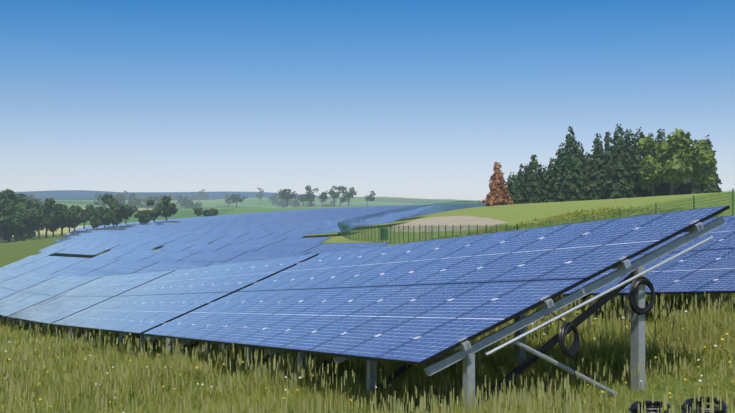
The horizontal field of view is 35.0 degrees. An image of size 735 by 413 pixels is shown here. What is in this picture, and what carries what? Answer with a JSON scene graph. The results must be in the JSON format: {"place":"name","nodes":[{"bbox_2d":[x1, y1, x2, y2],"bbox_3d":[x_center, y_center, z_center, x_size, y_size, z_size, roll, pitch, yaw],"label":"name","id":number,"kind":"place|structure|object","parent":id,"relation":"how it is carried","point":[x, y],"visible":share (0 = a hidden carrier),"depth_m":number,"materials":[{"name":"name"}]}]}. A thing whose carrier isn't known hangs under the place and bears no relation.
{"place":"outdoors","nodes":[
{"label":"outdoors","id":0,"kind":"place"},
{"bbox_2d":[1,190,327,199],"bbox_3d":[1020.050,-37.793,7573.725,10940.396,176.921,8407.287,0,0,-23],"label":"distant hills","id":1,"kind":"structure","parent":0,"point":[71,195],"depth_m":6914.68,"materials":[{"name":"green plant"}]},
{"bbox_2d":[0,191,734,412],"bbox_3d":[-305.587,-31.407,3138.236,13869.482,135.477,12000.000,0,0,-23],"label":"ground","id":2,"kind":"structure","parent":0,"point":[12,251],"depth_m":168.64,"materials":[{"name":"green plant"}]},
{"bbox_2d":[0,123,721,242],"bbox_3d":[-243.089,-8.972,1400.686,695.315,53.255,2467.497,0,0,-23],"label":"trees","id":3,"kind":"object","parent":2,"relation":"on","point":[676,163],"visible":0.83,"depth_m":201.32,"materials":[{"name":"green plant"}]},
{"bbox_2d":[0,204,734,412],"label":"meadow grass","id":4,"kind":"structure","parent":2,"relation":"on","point":[41,373],"depth_m":14.33,"materials":[{"name":"green plant"}]},
{"bbox_2d":[0,217,734,408],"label":"panel supports","id":5,"kind":"object","parent":2,"relation":"on","point":[635,269],"visible":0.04,"depth_m":11.88,"materials":[{"name":"metal"}]},
{"bbox_2d":[0,204,734,365],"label":"solar panels","id":6,"kind":"object","parent":5,"relation":"on","point":[420,303],"visible":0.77,"depth_m":19.82,"materials":[{"name":"blue glass"}]},
{"bbox_2d":[392,216,507,231],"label":"bare soil patch","id":7,"kind":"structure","parent":2,"relation":"on","point":[448,221],"depth_m":153.55,"materials":[{"name":"beige soil"}]},
{"bbox_2d":[338,189,734,243],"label":"perimeter fence","id":8,"kind":"object","parent":2,"relation":"on","point":[382,234],"visible":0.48,"depth_m":102.53,"materials":[{"name":"green"}]},
{"bbox_2d":[551,276,725,412],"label":"cable coils","id":9,"kind":"object","parent":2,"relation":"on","point":[572,350],"visible":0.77,"depth_m":11.23,"materials":[{"name":"black rubber"}]},
{"bbox_2d":[0,0,734,200],"label":"sky","id":10,"kind":"structure","parent":0,"point":[421,99],"materials":[{"name":"blue"}]}
]}

